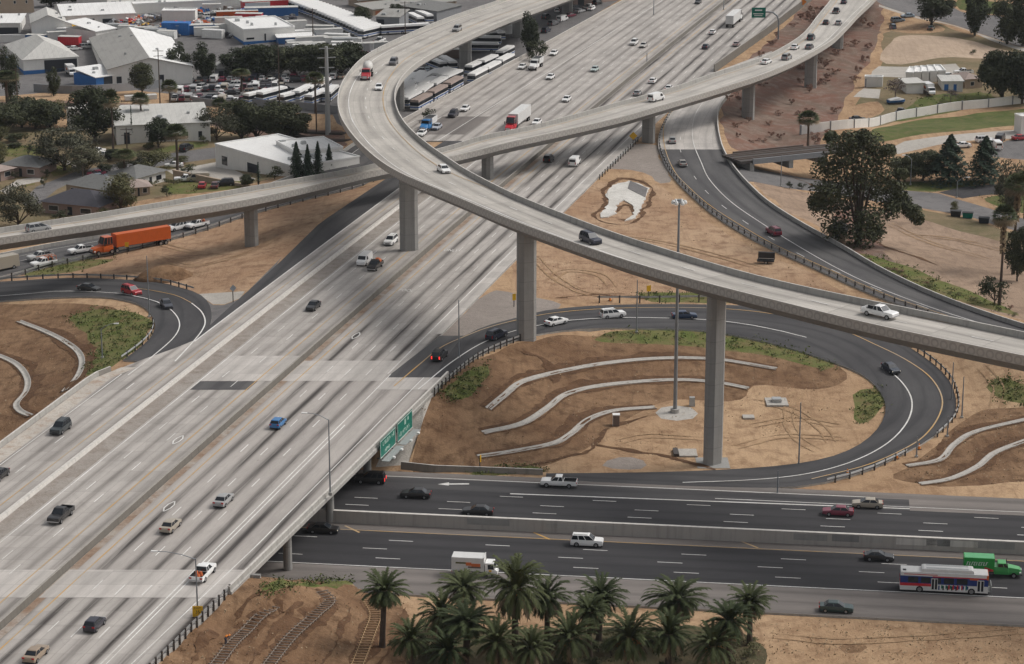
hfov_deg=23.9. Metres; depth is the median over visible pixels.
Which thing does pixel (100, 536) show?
median wall
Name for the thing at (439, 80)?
parked bus
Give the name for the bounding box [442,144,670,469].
gravel apron
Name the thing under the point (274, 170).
bush
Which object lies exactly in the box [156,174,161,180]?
window
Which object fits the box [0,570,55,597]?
freeway slab
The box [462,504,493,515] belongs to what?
sedan car
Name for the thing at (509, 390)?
drainage channel
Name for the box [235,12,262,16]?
shipping container
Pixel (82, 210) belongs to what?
window
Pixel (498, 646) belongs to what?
date palm
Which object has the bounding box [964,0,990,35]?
eucalyptus tree
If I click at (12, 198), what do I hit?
leafy tree
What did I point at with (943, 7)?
leafy tree
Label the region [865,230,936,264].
erosion rill
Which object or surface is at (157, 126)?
leafy tree
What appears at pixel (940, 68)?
carport
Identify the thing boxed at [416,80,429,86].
parked bus
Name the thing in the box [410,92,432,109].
parked bus
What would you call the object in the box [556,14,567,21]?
cargo van
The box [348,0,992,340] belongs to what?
flyover white lines
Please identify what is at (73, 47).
sedan car
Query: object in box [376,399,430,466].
slope paving
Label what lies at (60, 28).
shipping container
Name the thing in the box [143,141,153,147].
bush
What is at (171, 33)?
shipping container
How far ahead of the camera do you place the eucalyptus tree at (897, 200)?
509.40 m
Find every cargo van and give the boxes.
[176,85,183,93]
[184,92,193,100]
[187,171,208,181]
[189,84,196,91]
[209,73,219,81]
[217,94,226,98]
[220,82,228,90]
[249,73,258,80]
[252,81,259,89]
[285,39,296,45]
[290,72,298,76]
[329,71,337,79]
[356,250,372,265]
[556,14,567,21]
[568,155,580,165]
[647,91,664,101]
[992,139,1002,149]
[995,132,1005,141]
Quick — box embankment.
[0,182,845,303]
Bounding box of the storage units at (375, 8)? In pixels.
[354,0,457,15]
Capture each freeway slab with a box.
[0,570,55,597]
[38,570,242,597]
[190,381,256,389]
[201,356,298,380]
[282,361,399,380]
[373,377,439,389]
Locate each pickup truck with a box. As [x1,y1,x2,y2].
[26,250,54,260]
[29,254,57,266]
[47,504,74,523]
[67,244,93,254]
[171,94,177,101]
[174,174,192,181]
[185,219,209,228]
[189,562,216,581]
[195,76,202,82]
[208,84,214,91]
[274,73,281,80]
[367,257,383,270]
[373,36,385,40]
[540,474,577,488]
[583,3,594,8]
[832,7,839,13]
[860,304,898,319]
[953,68,973,72]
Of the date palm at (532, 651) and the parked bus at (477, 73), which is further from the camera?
the parked bus at (477, 73)
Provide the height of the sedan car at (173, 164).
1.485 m
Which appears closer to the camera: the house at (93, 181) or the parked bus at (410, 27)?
the house at (93, 181)
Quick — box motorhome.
[0,252,19,268]
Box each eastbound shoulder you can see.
[255,562,1023,626]
[302,522,1023,561]
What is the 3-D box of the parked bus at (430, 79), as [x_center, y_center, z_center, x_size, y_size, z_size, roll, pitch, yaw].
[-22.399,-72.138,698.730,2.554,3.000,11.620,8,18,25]
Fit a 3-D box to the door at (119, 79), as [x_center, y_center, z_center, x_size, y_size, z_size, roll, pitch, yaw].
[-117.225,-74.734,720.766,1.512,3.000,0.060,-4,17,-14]
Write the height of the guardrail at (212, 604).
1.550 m
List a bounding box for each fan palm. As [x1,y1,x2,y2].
[0,70,20,101]
[101,88,120,148]
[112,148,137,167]
[129,91,149,110]
[160,79,178,102]
[161,123,190,169]
[211,98,225,126]
[231,68,250,91]
[304,71,324,113]
[795,109,820,145]
[991,203,1017,304]
[1002,172,1023,274]
[1013,170,1023,270]
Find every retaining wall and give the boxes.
[307,509,1023,554]
[714,0,811,71]
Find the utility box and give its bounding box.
[612,413,619,425]
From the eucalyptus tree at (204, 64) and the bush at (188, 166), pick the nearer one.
the bush at (188, 166)
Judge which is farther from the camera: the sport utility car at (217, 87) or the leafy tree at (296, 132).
the sport utility car at (217, 87)
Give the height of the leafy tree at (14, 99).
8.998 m
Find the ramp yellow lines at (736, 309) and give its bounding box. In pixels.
[138,115,947,478]
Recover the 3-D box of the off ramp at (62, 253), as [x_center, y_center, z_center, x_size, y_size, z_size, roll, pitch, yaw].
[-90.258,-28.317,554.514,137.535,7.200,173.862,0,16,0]
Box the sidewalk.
[879,5,1023,50]
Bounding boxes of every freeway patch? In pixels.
[196,141,461,338]
[425,116,488,134]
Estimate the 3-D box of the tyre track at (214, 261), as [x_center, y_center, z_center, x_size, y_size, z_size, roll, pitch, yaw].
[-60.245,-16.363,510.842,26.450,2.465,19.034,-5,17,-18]
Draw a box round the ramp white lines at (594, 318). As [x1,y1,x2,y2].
[2,104,971,482]
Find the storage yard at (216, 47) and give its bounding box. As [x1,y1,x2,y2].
[0,0,618,125]
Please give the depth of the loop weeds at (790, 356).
446.16 m
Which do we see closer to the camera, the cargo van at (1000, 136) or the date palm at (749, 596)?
the date palm at (749, 596)
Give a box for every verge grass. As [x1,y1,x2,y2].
[24,254,1023,592]
[901,180,1023,212]
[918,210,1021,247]
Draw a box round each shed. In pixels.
[0,13,25,33]
[29,7,65,33]
[54,0,135,26]
[64,17,116,41]
[375,8,409,24]
[403,0,461,21]
[898,77,924,93]
[937,75,964,91]
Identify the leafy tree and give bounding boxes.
[0,102,28,127]
[0,126,9,139]
[0,141,8,162]
[0,182,44,224]
[3,133,22,141]
[5,142,22,147]
[6,95,44,127]
[19,98,55,129]
[24,123,99,170]
[38,0,67,6]
[38,103,66,127]
[49,99,65,124]
[60,142,106,174]
[63,85,125,141]
[99,172,137,208]
[105,148,116,158]
[115,150,144,169]
[128,62,154,91]
[128,150,172,166]
[144,116,172,147]
[172,155,188,161]
[192,106,240,140]
[217,98,265,138]
[226,106,276,136]
[235,44,260,72]
[239,174,254,185]
[243,44,283,75]
[257,100,311,135]
[258,45,294,72]
[273,44,313,73]
[284,123,308,137]
[292,44,323,72]
[309,42,347,72]
[328,42,363,72]
[343,41,368,56]
[353,6,371,18]
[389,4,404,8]
[889,154,921,181]
[905,149,941,180]
[915,0,956,24]
[950,201,958,209]
[974,49,1022,96]
[993,158,1023,217]
[998,52,1023,103]
[1001,226,1023,280]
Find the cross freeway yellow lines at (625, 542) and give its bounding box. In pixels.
[301,525,1014,560]
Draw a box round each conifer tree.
[256,162,260,184]
[288,142,304,177]
[301,144,314,176]
[311,141,323,174]
[325,144,332,168]
[921,134,975,188]
[959,135,1002,187]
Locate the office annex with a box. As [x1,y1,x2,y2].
[276,136,342,153]
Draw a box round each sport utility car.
[49,416,71,434]
[81,42,91,48]
[121,283,141,295]
[169,222,186,231]
[179,94,184,100]
[179,143,193,150]
[183,85,189,92]
[197,82,208,86]
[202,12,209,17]
[202,76,209,81]
[214,85,220,91]
[218,177,234,186]
[228,80,240,85]
[243,75,249,81]
[244,88,255,92]
[267,77,277,82]
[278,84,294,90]
[281,73,289,79]
[289,76,301,82]
[300,75,306,81]
[354,470,385,484]
[384,233,397,244]
[388,56,397,65]
[431,348,447,360]
[447,108,458,117]
[452,24,461,31]
[485,327,507,340]
[541,13,550,18]
[541,26,550,32]
[543,153,553,162]
[548,19,558,25]
[570,531,603,547]
[573,4,582,10]
[579,229,601,244]
[592,0,601,4]
[599,307,625,318]
[630,37,638,44]
[765,225,781,235]
[781,53,791,59]
[807,33,814,39]
[889,23,896,28]
[890,16,904,22]
[975,135,993,142]
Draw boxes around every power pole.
[10,68,20,95]
[120,128,131,148]
[153,49,162,103]
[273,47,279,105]
[308,8,316,35]
[310,76,320,131]
[318,46,335,134]
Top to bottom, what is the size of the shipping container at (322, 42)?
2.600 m
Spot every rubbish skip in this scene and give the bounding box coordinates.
[950,209,961,216]
[962,211,973,218]
[978,216,989,223]
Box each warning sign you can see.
[230,285,235,301]
[630,132,636,139]
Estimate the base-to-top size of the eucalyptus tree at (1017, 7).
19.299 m
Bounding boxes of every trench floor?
[205,598,282,663]
[265,588,337,663]
[349,599,380,663]
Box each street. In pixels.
[25,147,1023,229]
[939,184,1004,197]
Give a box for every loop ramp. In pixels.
[0,278,211,361]
[435,304,955,488]
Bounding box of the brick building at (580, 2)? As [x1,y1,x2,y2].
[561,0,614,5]
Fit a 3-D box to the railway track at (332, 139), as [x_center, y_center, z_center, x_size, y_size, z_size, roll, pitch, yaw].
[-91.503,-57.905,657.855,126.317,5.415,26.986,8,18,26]
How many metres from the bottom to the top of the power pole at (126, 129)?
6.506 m
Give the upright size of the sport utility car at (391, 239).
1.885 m
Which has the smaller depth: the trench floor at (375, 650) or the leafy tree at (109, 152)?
the trench floor at (375, 650)
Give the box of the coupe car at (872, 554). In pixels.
[863,549,893,561]
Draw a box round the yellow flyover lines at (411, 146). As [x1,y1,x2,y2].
[5,0,961,325]
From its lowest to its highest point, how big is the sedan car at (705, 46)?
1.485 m
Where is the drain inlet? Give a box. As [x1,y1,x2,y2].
[764,397,788,406]
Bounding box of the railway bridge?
[722,144,842,170]
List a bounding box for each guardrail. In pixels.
[0,181,373,276]
[0,273,193,288]
[121,318,153,356]
[148,584,230,663]
[433,334,520,396]
[597,294,705,302]
[599,137,637,179]
[659,112,939,313]
[827,448,906,482]
[910,347,959,436]
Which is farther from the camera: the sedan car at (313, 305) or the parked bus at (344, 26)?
the parked bus at (344, 26)
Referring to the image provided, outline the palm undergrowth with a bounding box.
[402,626,766,663]
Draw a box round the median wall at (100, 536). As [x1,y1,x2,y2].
[0,0,727,629]
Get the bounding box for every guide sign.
[377,427,403,461]
[396,409,420,444]
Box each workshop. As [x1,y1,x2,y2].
[66,102,106,130]
[112,102,211,144]
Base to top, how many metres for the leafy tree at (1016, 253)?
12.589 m
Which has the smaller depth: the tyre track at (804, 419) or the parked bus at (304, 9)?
the tyre track at (804, 419)
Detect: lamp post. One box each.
[101,323,118,358]
[146,256,150,316]
[151,550,197,605]
[301,412,331,495]
[458,300,460,356]
[635,279,637,332]
[777,471,778,492]
[780,155,781,186]
[798,402,800,462]
[902,155,911,184]
[915,436,917,457]
[951,362,953,398]
[960,377,963,417]
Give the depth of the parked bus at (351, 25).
781.48 m
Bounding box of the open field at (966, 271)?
[754,182,1023,319]
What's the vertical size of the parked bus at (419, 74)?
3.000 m
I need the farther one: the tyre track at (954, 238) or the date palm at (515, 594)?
the tyre track at (954, 238)
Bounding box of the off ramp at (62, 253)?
[0,145,373,279]
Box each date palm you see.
[354,567,412,647]
[386,614,433,663]
[415,584,466,652]
[421,624,473,663]
[431,568,493,615]
[433,598,503,663]
[469,612,525,663]
[481,552,551,657]
[508,624,554,663]
[522,573,576,647]
[538,608,598,663]
[567,591,612,657]
[573,570,629,640]
[598,604,661,663]
[639,605,695,663]
[640,573,711,635]
[685,619,739,663]
[701,598,755,663]
[726,579,777,644]
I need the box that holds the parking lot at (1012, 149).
[993,140,1023,159]
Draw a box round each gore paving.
[200,291,244,303]
[208,258,280,324]
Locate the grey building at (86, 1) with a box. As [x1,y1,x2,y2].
[77,0,133,2]
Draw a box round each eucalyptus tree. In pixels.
[0,45,19,96]
[45,66,60,95]
[165,40,191,62]
[190,41,216,77]
[218,47,249,75]
[520,10,539,54]
[806,128,924,248]
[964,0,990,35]
[991,0,1023,43]
[1009,0,1023,45]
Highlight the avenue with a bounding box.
[876,0,1023,47]
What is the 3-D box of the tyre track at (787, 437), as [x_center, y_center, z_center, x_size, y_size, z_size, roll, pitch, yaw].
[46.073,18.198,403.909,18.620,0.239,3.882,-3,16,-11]
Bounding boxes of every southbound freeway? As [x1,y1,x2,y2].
[0,598,23,618]
[111,144,545,378]
[405,0,722,141]
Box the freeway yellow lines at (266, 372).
[0,0,735,649]
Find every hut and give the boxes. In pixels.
[214,61,228,76]
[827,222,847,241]
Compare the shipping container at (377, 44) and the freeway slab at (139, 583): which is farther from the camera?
the shipping container at (377, 44)
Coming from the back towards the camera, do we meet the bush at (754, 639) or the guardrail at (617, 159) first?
the guardrail at (617, 159)
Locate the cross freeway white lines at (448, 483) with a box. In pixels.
[270,474,1023,597]
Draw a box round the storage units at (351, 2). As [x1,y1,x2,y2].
[348,0,380,6]
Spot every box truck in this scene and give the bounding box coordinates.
[65,63,75,75]
[451,551,498,575]
[923,81,935,94]
[963,552,1021,577]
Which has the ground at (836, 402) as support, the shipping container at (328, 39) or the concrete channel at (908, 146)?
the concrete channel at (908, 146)
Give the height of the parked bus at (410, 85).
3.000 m
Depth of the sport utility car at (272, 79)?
723.54 m
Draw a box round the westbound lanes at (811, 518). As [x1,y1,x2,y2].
[320,486,1023,540]
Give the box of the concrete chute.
[600,181,649,220]
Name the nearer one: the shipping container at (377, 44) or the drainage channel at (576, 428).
the drainage channel at (576, 428)
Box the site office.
[1014,113,1023,133]
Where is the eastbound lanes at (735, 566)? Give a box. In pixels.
[267,528,1023,598]
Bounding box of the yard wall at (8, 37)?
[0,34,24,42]
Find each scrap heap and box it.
[120,17,135,20]
[132,19,148,25]
[136,14,154,19]
[142,16,157,22]
[154,15,161,20]
[191,19,209,22]
[205,16,215,21]
[216,6,233,9]
[225,32,233,38]
[283,15,296,19]
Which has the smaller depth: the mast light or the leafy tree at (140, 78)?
the mast light
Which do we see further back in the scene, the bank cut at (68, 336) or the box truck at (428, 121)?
the box truck at (428, 121)
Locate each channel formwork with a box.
[208,606,279,663]
[261,590,336,663]
[351,599,380,663]
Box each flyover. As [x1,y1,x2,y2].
[0,0,875,249]
[337,0,1023,468]
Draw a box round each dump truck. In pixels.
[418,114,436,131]
[528,56,543,69]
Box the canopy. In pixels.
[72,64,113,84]
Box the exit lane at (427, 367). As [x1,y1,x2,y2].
[389,336,462,376]
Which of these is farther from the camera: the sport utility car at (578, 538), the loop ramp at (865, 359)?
the loop ramp at (865, 359)
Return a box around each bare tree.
[884,77,905,96]
[944,90,960,101]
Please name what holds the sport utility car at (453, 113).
on the freeway patch at (450, 124)
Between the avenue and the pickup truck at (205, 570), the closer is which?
the pickup truck at (205, 570)
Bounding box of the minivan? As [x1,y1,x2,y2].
[25,222,51,231]
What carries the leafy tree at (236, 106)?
on the neighbourhood yard at (104, 140)
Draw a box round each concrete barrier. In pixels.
[0,142,354,254]
[0,190,420,521]
[98,366,110,375]
[401,461,542,474]
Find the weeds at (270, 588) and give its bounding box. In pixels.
[12,90,1023,597]
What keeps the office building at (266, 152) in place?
on the ground at (836, 402)
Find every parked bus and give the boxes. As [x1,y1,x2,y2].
[243,87,271,101]
[256,86,287,99]
[277,89,307,103]
[291,84,312,99]
[298,0,318,11]
[300,1,321,12]
[303,2,325,13]
[304,88,324,102]
[306,3,328,14]
[309,4,331,15]
[309,80,318,91]
[313,5,335,17]
[315,6,338,18]
[318,8,341,19]
[319,77,331,88]
[321,9,344,20]
[322,84,339,100]
[324,10,347,22]
[327,11,351,23]
[331,12,352,24]
[333,14,353,25]
[336,15,360,26]
[339,16,364,26]
[342,18,367,29]
[345,19,370,31]
[348,20,374,32]
[351,22,377,33]
[354,23,380,35]
[357,24,380,37]
[380,24,409,34]
[395,22,429,33]
[404,75,415,81]
[404,81,415,89]
[404,84,416,90]
[404,87,418,94]
[404,90,421,106]
[409,12,423,22]
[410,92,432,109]
[411,71,425,79]
[411,74,430,80]
[412,70,426,74]
[414,10,433,21]
[416,75,432,83]
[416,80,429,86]
[417,83,433,92]
[424,68,439,75]
[425,58,446,67]
[425,75,438,81]
[427,84,447,100]
[430,76,448,86]
[432,66,450,75]
[437,68,455,75]
[439,55,457,68]
[441,69,463,78]
[443,76,463,91]
[464,59,481,73]
[467,67,487,82]
[472,35,501,44]
[472,42,498,51]
[478,54,498,65]
[482,60,501,74]
[495,45,514,56]
[495,53,514,65]
[496,29,505,39]
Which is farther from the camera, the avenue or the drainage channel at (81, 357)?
the avenue
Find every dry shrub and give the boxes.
[731,122,742,127]
[802,11,814,17]
[807,5,819,12]
[826,68,840,72]
[830,107,841,112]
[832,48,843,53]
[849,75,860,80]
[859,17,867,23]
[861,55,869,60]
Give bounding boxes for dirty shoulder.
[0,141,560,638]
[0,161,473,538]
[0,367,136,461]
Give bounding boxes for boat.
[886,97,904,103]
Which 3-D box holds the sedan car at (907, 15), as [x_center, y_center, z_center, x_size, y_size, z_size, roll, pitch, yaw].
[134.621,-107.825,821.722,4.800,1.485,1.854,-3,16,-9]
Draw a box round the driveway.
[0,161,75,192]
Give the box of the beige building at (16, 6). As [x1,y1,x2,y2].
[0,0,33,12]
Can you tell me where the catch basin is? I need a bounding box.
[673,448,697,456]
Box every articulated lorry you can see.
[89,225,170,255]
[504,104,530,130]
[726,9,742,27]
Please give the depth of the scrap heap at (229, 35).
779.23 m
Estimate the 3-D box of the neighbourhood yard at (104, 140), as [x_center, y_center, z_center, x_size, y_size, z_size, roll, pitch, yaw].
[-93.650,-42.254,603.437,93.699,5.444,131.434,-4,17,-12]
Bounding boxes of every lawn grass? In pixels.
[5,146,241,193]
[151,92,993,153]
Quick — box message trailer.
[757,251,774,263]
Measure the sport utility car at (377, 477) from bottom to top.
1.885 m
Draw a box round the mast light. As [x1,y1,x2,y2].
[670,199,686,413]
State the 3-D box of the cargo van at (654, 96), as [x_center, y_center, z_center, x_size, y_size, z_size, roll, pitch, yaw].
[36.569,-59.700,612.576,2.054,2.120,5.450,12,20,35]
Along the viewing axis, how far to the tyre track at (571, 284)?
480.60 m
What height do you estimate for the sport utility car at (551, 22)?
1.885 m
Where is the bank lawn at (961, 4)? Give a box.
[956,0,1011,13]
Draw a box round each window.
[4,171,10,176]
[27,169,33,174]
[48,205,58,210]
[80,208,90,213]
[104,237,112,244]
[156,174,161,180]
[222,155,227,165]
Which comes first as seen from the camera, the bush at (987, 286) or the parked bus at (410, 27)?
the bush at (987, 286)
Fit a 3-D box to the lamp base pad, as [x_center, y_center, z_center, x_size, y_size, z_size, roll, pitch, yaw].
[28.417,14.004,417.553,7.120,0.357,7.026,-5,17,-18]
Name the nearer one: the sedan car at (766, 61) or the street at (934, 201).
the street at (934, 201)
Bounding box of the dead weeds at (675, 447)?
[1,187,1023,663]
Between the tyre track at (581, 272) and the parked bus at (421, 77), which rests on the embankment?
the tyre track at (581, 272)
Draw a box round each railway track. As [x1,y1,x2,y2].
[1,103,345,134]
[1,105,350,141]
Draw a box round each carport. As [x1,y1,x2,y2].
[905,66,916,77]
[914,66,921,78]
[920,65,929,80]
[928,65,937,81]
[933,64,945,80]
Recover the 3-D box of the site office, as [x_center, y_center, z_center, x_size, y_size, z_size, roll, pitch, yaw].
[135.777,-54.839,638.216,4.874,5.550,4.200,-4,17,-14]
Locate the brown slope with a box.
[0,303,1023,663]
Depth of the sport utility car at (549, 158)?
584.80 m
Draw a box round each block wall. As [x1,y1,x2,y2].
[33,79,161,93]
[170,93,336,112]
[799,95,1023,134]
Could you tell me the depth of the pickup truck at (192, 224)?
536.40 m
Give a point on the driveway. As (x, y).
(27, 180)
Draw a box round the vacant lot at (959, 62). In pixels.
[855,23,1023,126]
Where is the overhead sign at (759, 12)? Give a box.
[752,8,779,38]
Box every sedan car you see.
[0,467,9,480]
[22,644,49,663]
[69,45,82,49]
[76,282,100,291]
[86,170,105,174]
[159,298,172,308]
[159,518,181,533]
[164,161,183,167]
[196,86,202,91]
[198,181,206,188]
[202,86,208,91]
[210,181,218,188]
[213,493,233,507]
[218,76,226,81]
[224,89,240,94]
[226,76,234,81]
[234,85,239,90]
[258,75,266,80]
[260,79,271,83]
[305,300,320,310]
[307,522,339,534]
[338,73,345,78]
[375,83,382,89]
[400,487,431,499]
[416,129,426,136]
[431,123,442,129]
[436,164,450,173]
[460,104,469,111]
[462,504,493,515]
[518,63,526,68]
[532,118,541,124]
[544,316,568,326]
[546,73,554,79]
[550,49,557,55]
[562,95,571,101]
[565,12,575,17]
[574,8,585,12]
[587,6,595,10]
[590,65,598,71]
[633,90,641,95]
[639,42,647,47]
[648,77,656,83]
[669,136,675,143]
[671,310,696,318]
[678,159,686,166]
[702,43,709,48]
[709,29,715,34]
[732,41,739,46]
[760,58,771,64]
[790,44,798,49]
[805,43,813,49]
[819,599,853,613]
[822,19,829,24]
[822,504,853,516]
[835,20,841,24]
[848,115,865,118]
[852,497,882,508]
[881,362,900,373]
[900,13,914,17]
[927,25,934,29]
[957,141,971,147]
[1011,134,1023,140]
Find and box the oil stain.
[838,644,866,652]
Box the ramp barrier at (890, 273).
[717,93,1023,327]
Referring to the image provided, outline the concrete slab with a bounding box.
[742,414,754,419]
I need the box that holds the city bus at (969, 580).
[899,564,991,594]
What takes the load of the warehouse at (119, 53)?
on the storage yard at (216, 47)
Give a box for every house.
[0,164,17,181]
[1,155,56,177]
[39,188,118,214]
[62,173,113,192]
[105,164,166,183]
[127,179,152,195]
[950,71,981,87]
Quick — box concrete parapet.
[403,0,626,120]
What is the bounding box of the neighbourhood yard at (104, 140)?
[0,126,278,226]
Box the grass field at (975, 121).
[871,109,1023,141]
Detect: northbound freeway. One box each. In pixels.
[0,578,227,663]
[284,141,634,378]
[563,0,800,140]
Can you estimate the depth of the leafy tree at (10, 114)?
646.68 m
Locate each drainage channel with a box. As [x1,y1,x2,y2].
[0,354,33,416]
[16,320,84,390]
[477,405,654,457]
[481,378,748,433]
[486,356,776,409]
[905,418,1023,466]
[918,439,1023,484]
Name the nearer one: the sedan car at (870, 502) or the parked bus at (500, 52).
the sedan car at (870, 502)
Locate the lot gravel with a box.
[891,19,944,33]
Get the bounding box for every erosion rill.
[191,589,269,663]
[249,601,303,663]
[320,607,351,663]
[376,608,408,663]
[557,294,628,297]
[591,443,715,469]
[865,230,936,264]
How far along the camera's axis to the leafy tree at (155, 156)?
598.72 m
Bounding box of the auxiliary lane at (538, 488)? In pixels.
[344,475,909,510]
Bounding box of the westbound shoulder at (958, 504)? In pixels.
[355,470,1023,515]
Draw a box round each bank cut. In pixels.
[0,351,46,415]
[0,358,29,416]
[16,322,78,391]
[23,319,96,390]
[475,404,652,456]
[478,375,750,430]
[481,407,656,458]
[484,381,747,434]
[489,358,773,410]
[509,416,645,467]
[521,351,556,369]
[541,363,560,382]
[591,177,652,218]
[599,188,655,224]
[616,204,633,219]
[903,415,1023,465]
[908,421,1023,467]
[916,435,1023,483]
[921,443,1023,485]
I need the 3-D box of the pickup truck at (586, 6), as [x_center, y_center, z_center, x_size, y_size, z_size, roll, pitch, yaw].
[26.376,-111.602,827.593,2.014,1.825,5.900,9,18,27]
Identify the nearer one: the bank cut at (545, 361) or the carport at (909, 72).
the bank cut at (545, 361)
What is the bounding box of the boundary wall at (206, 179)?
[172,170,252,186]
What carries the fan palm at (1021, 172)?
on the open field at (966, 271)
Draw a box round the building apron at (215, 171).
[167,162,254,180]
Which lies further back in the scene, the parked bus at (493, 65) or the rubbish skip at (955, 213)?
the parked bus at (493, 65)
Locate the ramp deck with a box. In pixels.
[658,51,771,149]
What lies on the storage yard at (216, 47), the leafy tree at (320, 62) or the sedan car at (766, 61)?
the leafy tree at (320, 62)
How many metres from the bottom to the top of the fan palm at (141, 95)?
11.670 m
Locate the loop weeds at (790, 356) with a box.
[70,309,883,422]
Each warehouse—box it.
[88,27,193,84]
[224,15,294,44]
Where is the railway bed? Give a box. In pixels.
[0,100,346,145]
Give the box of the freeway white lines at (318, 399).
[0,1,781,663]
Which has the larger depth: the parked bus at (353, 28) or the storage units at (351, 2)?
the storage units at (351, 2)
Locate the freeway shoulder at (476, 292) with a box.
[429,141,633,333]
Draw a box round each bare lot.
[840,101,883,119]
[880,35,1011,63]
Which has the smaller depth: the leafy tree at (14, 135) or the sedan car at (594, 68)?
the leafy tree at (14, 135)
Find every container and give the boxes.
[25,33,47,37]
[46,30,65,39]
[56,27,66,30]
[57,35,81,44]
[107,23,127,29]
[118,24,137,29]
[124,93,156,100]
[133,26,159,28]
[143,28,165,31]
[156,29,176,39]
[161,21,190,34]
[176,23,212,34]
[194,26,218,35]
[201,28,224,38]
[202,3,220,11]
[213,23,226,30]
[215,16,241,23]
[216,9,257,15]
[232,0,238,5]
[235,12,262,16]
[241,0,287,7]
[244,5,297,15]
[245,2,269,5]
[285,19,306,29]
[287,41,312,47]
[295,29,314,34]
[295,35,327,41]
[298,41,325,44]
[305,24,333,27]
[314,27,342,34]
[323,36,350,43]
[324,32,349,35]
[331,41,352,43]
[333,37,357,40]
[350,37,361,41]
[351,42,373,50]
[362,41,387,51]
[443,48,458,57]
[501,24,511,33]
[864,74,882,87]
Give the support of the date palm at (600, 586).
on the ground at (836, 402)
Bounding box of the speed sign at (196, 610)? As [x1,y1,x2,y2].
[192,606,202,616]
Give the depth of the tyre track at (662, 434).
406.59 m
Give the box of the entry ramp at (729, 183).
[659,149,1023,330]
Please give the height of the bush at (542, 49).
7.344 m
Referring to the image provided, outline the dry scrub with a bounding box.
[720,0,894,262]
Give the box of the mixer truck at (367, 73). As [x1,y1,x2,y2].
[360,59,373,79]
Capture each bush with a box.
[20,133,29,140]
[22,144,32,154]
[40,177,47,185]
[50,209,68,218]
[96,207,118,211]
[97,163,116,172]
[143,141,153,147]
[160,185,172,194]
[162,178,180,183]
[179,164,195,171]
[198,135,208,142]
[266,166,283,178]
[417,635,429,650]
[421,108,435,117]
[525,40,548,59]
[581,656,612,663]
[592,639,607,651]
[597,639,622,655]
[603,630,616,640]
[661,649,688,661]
[721,652,750,663]
[732,642,763,656]
[739,635,759,642]
[969,297,980,301]
[978,276,1011,304]
[985,2,1000,14]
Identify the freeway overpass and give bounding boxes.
[0,371,448,594]
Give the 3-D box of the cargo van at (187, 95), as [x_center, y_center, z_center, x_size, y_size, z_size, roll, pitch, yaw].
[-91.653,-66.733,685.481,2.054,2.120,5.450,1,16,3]
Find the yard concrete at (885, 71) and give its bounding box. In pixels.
[854,64,959,98]
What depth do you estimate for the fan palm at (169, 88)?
662.53 m
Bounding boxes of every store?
[130,0,231,13]
[161,8,197,21]
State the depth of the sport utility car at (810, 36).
703.57 m
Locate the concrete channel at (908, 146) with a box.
[895,130,1023,153]
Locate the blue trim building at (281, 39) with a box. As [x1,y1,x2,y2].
[275,32,311,44]
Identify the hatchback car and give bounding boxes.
[82,616,106,632]
[269,417,286,428]
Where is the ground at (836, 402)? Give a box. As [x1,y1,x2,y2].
[0,0,1023,663]
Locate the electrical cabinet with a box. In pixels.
[689,396,694,406]
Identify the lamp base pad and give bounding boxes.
[656,406,697,420]
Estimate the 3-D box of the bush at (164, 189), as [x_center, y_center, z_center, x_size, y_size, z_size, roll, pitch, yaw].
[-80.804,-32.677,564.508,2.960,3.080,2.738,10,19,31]
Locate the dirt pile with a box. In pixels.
[133,265,192,282]
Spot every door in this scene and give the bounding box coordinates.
[0,27,17,33]
[44,58,76,72]
[67,207,71,214]
[104,76,112,83]
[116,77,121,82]
[124,132,129,143]
[247,162,257,172]
[377,19,383,24]
[578,0,583,5]
[726,16,732,23]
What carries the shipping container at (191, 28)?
on the storage yard at (216, 47)
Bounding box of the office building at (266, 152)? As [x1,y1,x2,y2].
[215,133,359,176]
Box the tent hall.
[4,34,78,74]
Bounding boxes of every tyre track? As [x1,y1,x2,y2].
[154,235,281,266]
[157,244,214,255]
[160,237,273,264]
[536,263,594,295]
[538,256,615,293]
[543,269,615,285]
[550,271,607,286]
[619,434,697,439]
[621,437,697,443]
[628,236,766,268]
[637,239,758,269]
[731,433,840,445]
[737,437,833,448]
[752,402,826,442]
[752,417,837,423]
[756,399,835,440]
[757,421,833,426]
[770,633,1019,643]
[778,628,1018,638]
[783,389,813,451]
[792,388,814,445]
[889,225,982,258]
[892,223,990,258]
[903,235,998,250]
[910,234,1001,248]
[978,369,994,407]
[986,365,1003,407]
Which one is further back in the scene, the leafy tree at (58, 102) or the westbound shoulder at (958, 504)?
the leafy tree at (58, 102)

